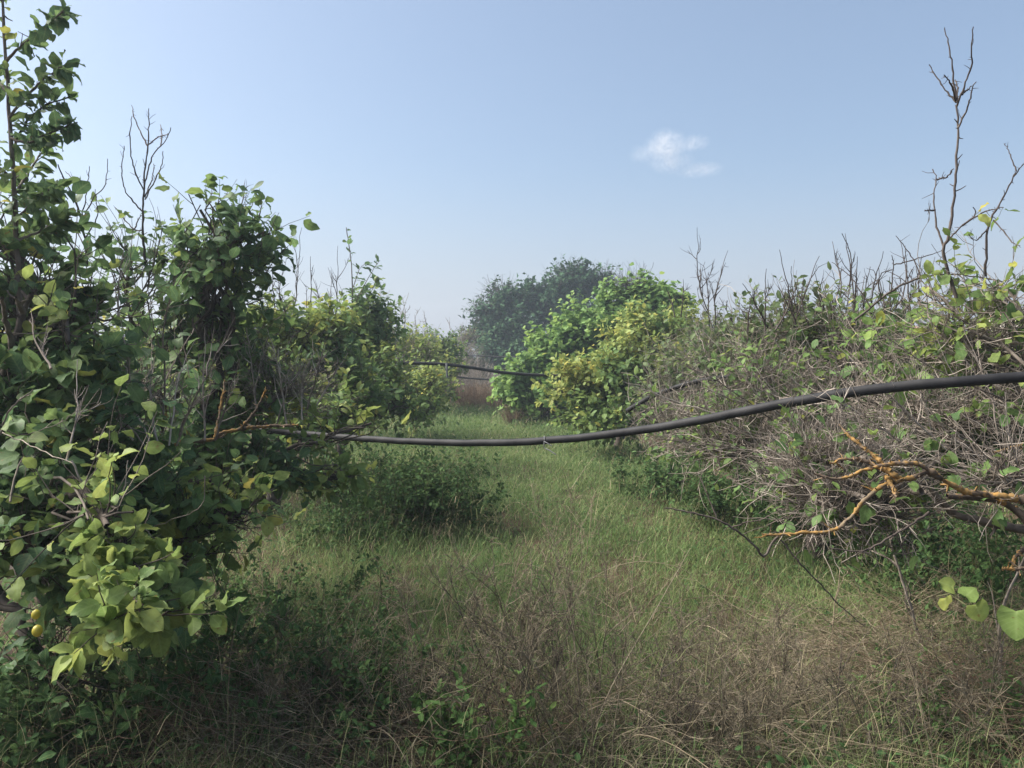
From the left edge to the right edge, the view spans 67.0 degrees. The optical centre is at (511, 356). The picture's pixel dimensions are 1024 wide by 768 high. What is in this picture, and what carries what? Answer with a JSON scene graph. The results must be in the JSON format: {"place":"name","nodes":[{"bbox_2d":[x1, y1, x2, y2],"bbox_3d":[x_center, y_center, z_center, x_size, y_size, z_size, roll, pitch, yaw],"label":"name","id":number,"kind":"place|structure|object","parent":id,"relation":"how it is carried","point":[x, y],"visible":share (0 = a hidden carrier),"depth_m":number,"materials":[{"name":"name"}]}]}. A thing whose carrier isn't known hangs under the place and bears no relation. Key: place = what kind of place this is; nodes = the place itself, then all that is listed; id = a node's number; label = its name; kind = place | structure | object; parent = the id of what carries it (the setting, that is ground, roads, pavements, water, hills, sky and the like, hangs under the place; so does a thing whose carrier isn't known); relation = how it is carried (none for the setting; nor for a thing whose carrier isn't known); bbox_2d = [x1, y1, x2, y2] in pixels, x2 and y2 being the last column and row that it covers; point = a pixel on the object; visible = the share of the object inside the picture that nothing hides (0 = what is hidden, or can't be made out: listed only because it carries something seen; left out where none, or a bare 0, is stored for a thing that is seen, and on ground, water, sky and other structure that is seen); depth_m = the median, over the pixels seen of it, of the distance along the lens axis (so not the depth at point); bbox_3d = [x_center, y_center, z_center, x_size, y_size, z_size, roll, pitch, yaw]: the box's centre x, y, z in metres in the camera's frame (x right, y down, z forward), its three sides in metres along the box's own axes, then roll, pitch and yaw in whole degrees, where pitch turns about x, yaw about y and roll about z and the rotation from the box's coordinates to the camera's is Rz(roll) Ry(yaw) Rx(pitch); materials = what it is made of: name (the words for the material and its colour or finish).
{"place":"outdoors","nodes":[
{"label":"outdoors","id":0,"kind":"place"},
{"bbox_2d":[0,357,1023,767],"bbox_3d":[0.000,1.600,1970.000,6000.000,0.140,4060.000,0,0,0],"label":"ground","id":1,"kind":"structure","parent":0,"point":[606,603],"depth_m":5.33,"materials":[{"name":"green plant"}]},
{"bbox_2d":[0,630,145,767],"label":"weed bush","id":2,"kind":"object","parent":1,"relation":"on","point":[21,754],"visible":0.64,"depth_m":2.84,"materials":[{"name":"green plant"}]},
{"bbox_2d":[0,616,216,767],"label":"weed bush","id":3,"kind":"object","parent":1,"relation":"on","point":[86,711],"visible":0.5,"depth_m":2.90,"materials":[{"name":"green plant"}]},
{"bbox_2d":[75,313,172,425],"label":"lemon tree","id":4,"kind":"object","parent":1,"relation":"on","point":[113,328],"visible":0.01,"depth_m":7.89,"materials":[{"name":"green plant"}]},
{"bbox_2d":[0,559,292,737],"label":"weed bush","id":5,"kind":"object","parent":1,"relation":"on","point":[282,608],"visible":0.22,"depth_m":3.32,"materials":[{"name":"green plant"}]},
{"bbox_2d":[0,0,305,767],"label":"lemon tree","id":6,"kind":"object","parent":1,"relation":"on","point":[104,544],"visible":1,"depth_m":2.87,"materials":[{"name":"green plant"}]},
{"bbox_2d":[153,316,175,429],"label":"lemon tree","id":7,"kind":"object","parent":1,"relation":"on","point":[173,377],"visible":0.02,"depth_m":12.95,"materials":[{"name":"green plant"}]},
{"bbox_2d":[0,579,436,767],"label":"dry brush","id":8,"kind":"object","parent":1,"relation":"on","point":[170,722],"visible":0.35,"depth_m":2.98,"materials":[{"name":"brown plant"}]},
{"bbox_2d":[155,318,298,471],"bbox_3d":[-3.565,0.492,9.390,2.158,2.393,1.601,0,0,30],"label":"lemon tree","id":9,"kind":"object","parent":1,"relation":"on","point":[280,347],"visible":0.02,"depth_m":9.07,"materials":[{"name":"green plant"}]},
{"bbox_2d":[24,551,431,767],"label":"dry weed","id":10,"kind":"object","parent":1,"relation":"on","point":[278,617],"visible":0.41,"depth_m":3.33,"materials":[{"name":"plant"}]},
{"bbox_2d":[56,105,410,571],"bbox_3d":[-1.627,0.061,5.506,2.129,3.265,2.878,0,0,25],"label":"lemon tree","id":11,"kind":"object","parent":1,"relation":"on","point":[220,258],"visible":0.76,"depth_m":4.66,"materials":[{"name":"green plant"}]},
{"bbox_2d":[222,372,1023,454],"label":"irrigation pipe","id":12,"kind":"object","parent":11,"relation":"attached to","point":[954,382],"visible":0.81,"depth_m":4.01,"materials":[{"name":"black plastic"}]},
{"bbox_2d":[141,631,362,767],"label":"dry weed","id":13,"kind":"object","parent":1,"relation":"on","point":[272,685],"visible":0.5,"depth_m":2.91,"materials":[{"name":"plant"}]},
{"bbox_2d":[27,574,512,767],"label":"dry brush","id":14,"kind":"object","parent":1,"relation":"on","point":[294,737],"visible":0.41,"depth_m":3.00,"materials":[{"name":"plant"}]},
{"bbox_2d":[199,548,408,672],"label":"weed bush","id":15,"kind":"object","parent":1,"relation":"on","point":[268,590],"visible":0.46,"depth_m":4.03,"materials":[{"name":"green plant"}]},
{"bbox_2d":[208,228,407,513],"bbox_3d":[-2.134,0.179,8.039,1.656,3.077,2.108,0,0,-43],"label":"lemon tree","id":16,"kind":"object","parent":1,"relation":"on","point":[321,327],"visible":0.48,"depth_m":7.89,"materials":[{"name":"green plant"}]},
{"bbox_2d":[146,605,473,766],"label":"weed bush","id":17,"kind":"object","parent":1,"relation":"on","point":[211,678],"visible":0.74,"depth_m":3.10,"materials":[{"name":"green plant"}]},
{"bbox_2d":[281,492,412,555],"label":"weed bush","id":18,"kind":"object","parent":1,"relation":"on","point":[356,507],"visible":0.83,"depth_m":6.37,"materials":[{"name":"green plant"}]},
{"bbox_2d":[238,637,473,767],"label":"dry weed","id":19,"kind":"object","parent":1,"relation":"on","point":[389,711],"visible":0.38,"depth_m":3.03,"materials":[{"name":"plant"}]},
{"bbox_2d":[294,701,425,767],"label":"dead branch","id":20,"kind":"object","parent":1,"relation":"on","point":[376,739],"visible":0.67,"depth_m":2.94,"materials":[{"name":"wood"}]},
{"bbox_2d":[287,227,441,472],"bbox_3d":[-1.977,-0.018,10.305,1.768,3.447,1.994,0,0,-35],"label":"lemon tree","id":21,"kind":"object","parent":1,"relation":"on","point":[375,328],"visible":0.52,"depth_m":10.38,"materials":[{"name":"green plant"}]},
{"bbox_2d":[269,605,468,755],"bbox_3d":[-0.613,1.360,3.362,0.847,0.546,0.890,0,0,0],"label":"weed bush","id":22,"kind":"object","parent":1,"relation":"on","point":[366,631],"visible":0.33,"depth_m":3.29,"materials":[{"name":"green plant"}]},
{"bbox_2d":[319,420,467,536],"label":"weed bush","id":23,"kind":"object","parent":1,"relation":"on","point":[378,489],"visible":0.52,"depth_m":6.91,"materials":[{"name":"green plant"}]},
{"bbox_2d":[337,293,464,437],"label":"lemon tree","id":24,"kind":"object","parent":1,"relation":"on","point":[430,390],"visible":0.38,"depth_m":14.00,"materials":[{"name":"green plant"}]},
{"bbox_2d":[399,361,560,377],"bbox_3d":[-0.288,0.218,13.348,3.276,0.281,0.187,0,0,-8],"label":"irrigation pipe","id":25,"kind":"object","parent":24,"relation":"attached to","point":[480,369],"visible":0.73,"depth_m":13.30,"materials":[{"name":"black plastic"}]},
{"bbox_2d":[299,591,512,737],"bbox_3d":[-0.571,1.347,3.325,1.248,0.780,0.633,0,0,0],"label":"dry weed","id":26,"kind":"object","parent":1,"relation":"on","point":[342,687],"visible":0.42,"depth_m":3.20,"materials":[{"name":"plant"}]},
{"bbox_2d":[296,619,522,767],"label":"dry weed","id":27,"kind":"object","parent":1,"relation":"on","point":[409,692],"visible":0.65,"depth_m":3.06,"materials":[{"name":"plant"}]},
{"bbox_2d":[174,602,645,767],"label":"dry brush","id":28,"kind":"object","parent":1,"relation":"on","point":[401,743],"visible":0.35,"depth_m":2.98,"materials":[{"name":"brown plant"}]},
{"bbox_2d":[383,307,469,412],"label":"lemon tree","id":29,"kind":"object","parent":1,"relation":"on","point":[450,344],"visible":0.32,"depth_m":20.63,"materials":[{"name":"green plant"}]},
{"bbox_2d":[449,375,503,380],"bbox_3d":[-0.741,0.535,20.025,2.423,0.199,0.110,0,0,19],"label":"irrigation pipe","id":30,"kind":"object","parent":29,"relation":"attached to","point":[471,378],"visible":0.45,"depth_m":20.11,"materials":[{"name":"black plastic"}]},
{"bbox_2d":[307,534,564,767],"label":"dry weed","id":31,"kind":"object","parent":1,"relation":"on","point":[412,595],"visible":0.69,"depth_m":3.43,"materials":[{"name":"plant"}]},
{"bbox_2d":[379,436,514,538],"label":"weed bush","id":32,"kind":"object","parent":1,"relation":"on","point":[425,486],"visible":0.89,"depth_m":6.86,"materials":[{"name":"green plant"}]},
{"bbox_2d":[369,523,538,664],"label":"dry weed","id":33,"kind":"object","parent":1,"relation":"on","point":[482,586],"visible":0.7,"depth_m":4.31,"materials":[{"name":"plant"}]},
{"bbox_2d":[446,348,498,396],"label":"dead thicket","id":34,"kind":"object","parent":1,"relation":"on","point":[466,381],"visible":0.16,"depth_m":26.86,"materials":[{"name":"brown plant"}]},
{"bbox_2d":[456,355,520,357],"bbox_3d":[-1.075,-0.028,26.524,3.351,0.131,0.095,0,0,17],"label":"irrigation pipe","id":35,"kind":"object","parent":34,"relation":"attached to","point":[489,356],"visible":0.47,"depth_m":26.46,"materials":[{"name":"black plastic"}]},
{"bbox_2d":[450,320,496,387],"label":"lemon tree","id":36,"kind":"object","parent":1,"relation":"on","point":[463,336],"visible":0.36,"depth_m":29.63,"materials":[{"name":"green plant"}]},
{"bbox_2d":[445,381,508,410],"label":"dead thicket","id":37,"kind":"object","parent":1,"relation":"on","point":[467,394],"visible":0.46,"depth_m":21.94,"materials":[{"name":"brown plant"}]},
{"bbox_2d":[398,660,567,767],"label":"weed bush","id":38,"kind":"object","parent":1,"relation":"on","point":[517,722],"visible":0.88,"depth_m":2.88,"materials":[{"name":"green plant"}]},
{"bbox_2d":[0,407,1023,767],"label":"ground cover","id":39,"kind":"object","parent":1,"relation":"on","point":[578,757],"visible":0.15,"depth_m":3.78,"materials":[{"name":"green plant"}]},
{"bbox_2d":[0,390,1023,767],"bbox_3d":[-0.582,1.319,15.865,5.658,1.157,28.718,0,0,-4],"label":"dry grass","id":40,"kind":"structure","parent":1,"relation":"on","point":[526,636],"depth_m":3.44,"materials":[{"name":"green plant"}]},
{"bbox_2d":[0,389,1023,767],"bbox_3d":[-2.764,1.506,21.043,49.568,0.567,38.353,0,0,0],"label":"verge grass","id":41,"kind":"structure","parent":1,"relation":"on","point":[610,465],"depth_m":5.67,"materials":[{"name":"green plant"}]},
{"bbox_2d":[498,404,526,425],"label":"dead thicket","id":42,"kind":"object","parent":1,"relation":"on","point":[515,416],"visible":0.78,"depth_m":17.40,"materials":[{"name":"brown plant"}]},
{"bbox_2d":[355,535,703,767],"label":"dry weed","id":43,"kind":"object","parent":1,"relation":"on","point":[526,631],"visible":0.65,"depth_m":3.30,"materials":[{"name":"plant"}]},
{"bbox_2d":[452,544,608,662],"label":"dry weed","id":44,"kind":"object","parent":1,"relation":"on","point":[487,623],"visible":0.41,"depth_m":4.23,"materials":[{"name":"plant"}]},
{"bbox_2d":[458,254,620,370],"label":"carob tree","id":45,"kind":"object","parent":1,"relation":"on","point":[502,319],"visible":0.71,"depth_m":37.47,"materials":[{"name":"green plant"}]},
{"bbox_2d":[351,545,728,767],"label":"dry weed","id":46,"kind":"object","parent":1,"relation":"on","point":[545,641],"visible":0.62,"depth_m":3.36,"materials":[{"name":"plant"}]},
{"bbox_2d":[414,622,691,767],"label":"dry weed","id":47,"kind":"object","parent":1,"relation":"on","point":[485,682],"visible":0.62,"depth_m":3.06,"materials":[{"name":"plant"}]},
{"bbox_2d":[412,564,730,711],"bbox_3d":[0.311,1.310,3.615,1.804,0.691,0.543,0,0,0],"label":"dry weed","id":48,"kind":"object","parent":1,"relation":"on","point":[569,594],"visible":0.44,"depth_m":3.69,"materials":[{"name":"plant"}]},
{"bbox_2d":[440,455,716,601],"bbox_3d":[0.430,1.154,5.362,1.902,0.986,0.643,0,0,-8],"label":"dry weed","id":49,"kind":"object","parent":1,"relation":"on","point":[581,540],"visible":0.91,"depth_m":5.24,"materials":[{"name":"plant"}]},
{"bbox_2d":[486,259,696,428],"bbox_3d":[1.980,-0.226,18.556,5.464,4.467,2.958,0,0,-25],"label":"vine covered tree","id":50,"kind":"object","parent":1,"relation":"on","point":[572,332],"visible":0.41,"depth_m":18.26,"materials":[{"name":"green plant"}]},
{"bbox_2d":[441,515,770,767],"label":"dry weed","id":51,"kind":"object","parent":1,"relation":"on","point":[527,684],"visible":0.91,"depth_m":3.06,"materials":[{"name":"plant"}]},
{"bbox_2d":[473,534,738,685],"bbox_3d":[0.581,1.403,4.245,1.870,0.717,0.518,0,0,-33],"label":"dry weed","id":52,"kind":"object","parent":1,"relation":"on","point":[628,591],"visible":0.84,"depth_m":4.34,"materials":[{"name":"plant"}]},
{"bbox_2d":[472,614,744,767],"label":"dry weed","id":53,"kind":"object","parent":1,"relation":"on","point":[575,712],"visible":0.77,"depth_m":2.97,"materials":[{"name":"plant"}]},
{"bbox_2d":[531,293,707,457],"bbox_3d":[2.268,0.296,12.805,3.702,2.819,2.268,0,0,-37],"label":"lemon tree","id":54,"kind":"object","parent":1,"relation":"on","point":[608,369],"visible":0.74,"depth_m":12.32,"materials":[{"name":"green plant"}]},
{"bbox_2d":[379,596,873,767],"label":"dry brush","id":55,"kind":"object","parent":1,"relation":"on","point":[579,743],"visible":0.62,"depth_m":2.97,"materials":[{"name":"brown plant"}]},
{"bbox_2d":[494,609,798,767],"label":"dry weed","id":56,"kind":"object","parent":1,"relation":"on","point":[689,711],"visible":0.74,"depth_m":3.00,"materials":[{"name":"plant"}]},
{"bbox_2d":[607,445,712,503],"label":"weed bush","id":57,"kind":"object","parent":1,"relation":"on","point":[656,482],"visible":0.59,"depth_m":8.44,"materials":[{"name":"green plant"}]},
{"bbox_2d":[560,571,779,719],"bbox_3d":[0.666,1.291,3.612,0.955,0.679,0.907,0,0,0],"label":"dry weed","id":58,"kind":"object","parent":1,"relation":"on","point":[718,637],"visible":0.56,"depth_m":3.62,"materials":[{"name":"plant"}]},
{"bbox_2d":[528,583,834,767],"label":"dry weed","id":59,"kind":"object","parent":1,"relation":"on","point":[710,651],"visible":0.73,"depth_m":3.23,"materials":[{"name":"plant"}]},
{"bbox_2d":[504,562,884,765],"bbox_3d":[0.735,1.289,3.260,1.536,0.751,0.635,0,0,15],"label":"dry weed","id":60,"kind":"object","parent":1,"relation":"on","point":[622,646],"visible":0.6,"depth_m":3.31,"materials":[{"name":"plant"}]},
{"bbox_2d":[650,452,781,532],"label":"weed bush","id":61,"kind":"object","parent":1,"relation":"on","point":[715,498],"visible":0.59,"depth_m":7.19,"materials":[{"name":"green plant"}]},
{"bbox_2d":[617,236,830,504],"bbox_3d":[2.041,0.095,7.879,2.358,3.204,5.828,0,0,26],"label":"lemon tree","id":62,"kind":"object","parent":1,"relation":"on","point":[669,353],"visible":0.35,"depth_m":8.76,"materials":[{"name":"green plant"}]},
{"bbox_2d":[492,545,1022,767],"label":"dry brush","id":63,"kind":"object","parent":1,"relation":"on","point":[794,726],"visible":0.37,"depth_m":3.13,"materials":[{"name":"plant"}]},
{"bbox_2d":[657,616,864,767],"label":"dry weed","id":64,"kind":"object","parent":1,"relation":"on","point":[739,719],"visible":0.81,"depth_m":2.90,"materials":[{"name":"plant"}]},
{"bbox_2d":[621,234,947,567],"bbox_3d":[2.074,0.354,6.095,2.360,2.680,2.428,0,0,25],"label":"lemon tree","id":65,"kind":"object","parent":1,"relation":"on","point":[799,331],"visible":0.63,"depth_m":5.85,"materials":[{"name":"green plant"}]},
{"bbox_2d":[625,375,737,412],"bbox_3d":[1.339,0.307,6.318,1.040,0.351,0.129,0,0,43],"label":"irrigation pipe","id":66,"kind":"object","parent":65,"relation":"attached to","point":[644,400],"visible":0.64,"depth_m":6.28,"materials":[{"name":"black plastic"}]},
{"bbox_2d":[740,476,869,549],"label":"weed bush","id":67,"kind":"object","parent":1,"relation":"on","point":[764,513],"visible":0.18,"depth_m":6.47,"materials":[{"name":"green plant"}]},
{"bbox_2d":[606,526,1023,766],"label":"dry brush","id":68,"kind":"object","parent":1,"relation":"on","point":[825,639],"visible":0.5,"depth_m":3.90,"materials":[{"name":"plant"}]},
{"bbox_2d":[694,585,947,749],"bbox_3d":[1.281,1.375,3.610,1.344,0.555,0.552,0,0,44],"label":"dry weed","id":69,"kind":"object","parent":1,"relation":"on","point":[787,612],"visible":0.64,"depth_m":3.67,"materials":[{"name":"plant"}]},
{"bbox_2d":[693,593,949,767],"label":"dry weed","id":70,"kind":"object","parent":1,"relation":"on","point":[785,662],"visible":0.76,"depth_m":3.04,"materials":[{"name":"plant"}]},
{"bbox_2d":[727,612,957,767],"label":"dry weed","id":71,"kind":"object","parent":1,"relation":"on","point":[903,715],"visible":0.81,"depth_m":3.05,"materials":[{"name":"plant"}]},
{"bbox_2d":[665,27,1023,626],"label":"lemon tree","id":72,"kind":"object","parent":1,"relation":"on","point":[834,499],"visible":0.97,"depth_m":3.62,"materials":[{"name":"green plant"}]},
{"bbox_2d":[936,577,1023,640],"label":"vine","id":73,"kind":"object","parent":72,"relation":"hanging from","point":[1011,622],"visible":1,"depth_m":1.74,"materials":[{"name":"green plant"}]},
{"bbox_2d":[982,549,1023,682],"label":"dead branch","id":74,"kind":"object","parent":72,"relation":"attached to","point":[1012,583],"visible":0.43,"depth_m":3.60,"materials":[{"name":"wood"}]},
{"bbox_2d":[830,567,880,650],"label":"dead branch","id":75,"kind":"object","parent":1,"relation":"on","point":[838,592],"visible":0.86,"depth_m":4.20,"materials":[{"name":"wood"}]},
{"bbox_2d":[731,554,1023,767],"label":"dry brush","id":76,"kind":"object","parent":1,"relation":"on","point":[978,672],"visible":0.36,"depth_m":3.48,"materials":[{"name":"brown plant"}]},
{"bbox_2d":[749,522,1023,670],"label":"dry brush","id":77,"kind":"object","parent":1,"relation":"on","point":[932,597],"visible":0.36,"depth_m":4.40,"materials":[{"name":"plant"}]},
{"bbox_2d":[857,494,927,663],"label":"dead branch","id":78,"kind":"object","parent":1,"relation":"on","point":[896,564],"visible":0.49,"depth_m":3.99,"materials":[{"name":"wood"}]},
{"bbox_2d":[798,598,1022,767],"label":"dry weed","id":79,"kind":"object","parent":1,"relation":"on","point":[954,708],"visible":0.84,"depth_m":3.04,"materials":[{"name":"plant"}]},
{"bbox_2d":[797,491,1023,591],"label":"weed bush","id":80,"kind":"object","parent":1,"relation":"on","point":[948,533],"visible":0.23,"depth_m":5.37,"materials":[{"name":"green plant"}]},
{"bbox_2d":[828,497,1023,649],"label":"weed bush","id":81,"kind":"object","parent":1,"relation":"on","point":[979,579],"visible":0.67,"depth_m":4.49,"materials":[{"name":"green plant"}]},
{"bbox_2d":[841,635,1023,755],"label":"weed bush","id":82,"kind":"object","parent":1,"relation":"on","point":[1014,703],"visible":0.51,"depth_m":3.23,"materials":[{"name":"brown plant"}]},
{"bbox_2d":[879,308,1003,414],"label":"lemon tree","id":83,"kind":"object","parent":1,"relation":"on","point":[936,372],"visible":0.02,"depth_m":9.79,"materials":[{"name":"green plant"}]},
{"bbox_2d":[909,591,1023,767],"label":"dry weed","id":84,"kind":"object","parent":1,"relation":"on","point":[993,662],"visible":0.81,"depth_m":3.18,"materials":[{"name":"plant"}]},
{"bbox_2d":[977,304,1023,399],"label":"lemon tree","id":85,"kind":"object","parent":1,"relation":"on","point":[1003,332],"visible":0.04,"depth_m":9.15,"materials":[{"name":"green plant"}]},
{"bbox_2d":[0,0,1023,356],"label":"sky","id":86,"kind":"structure","parent":0,"point":[457,143],"materials":[{"name":"blue"}]}
]}

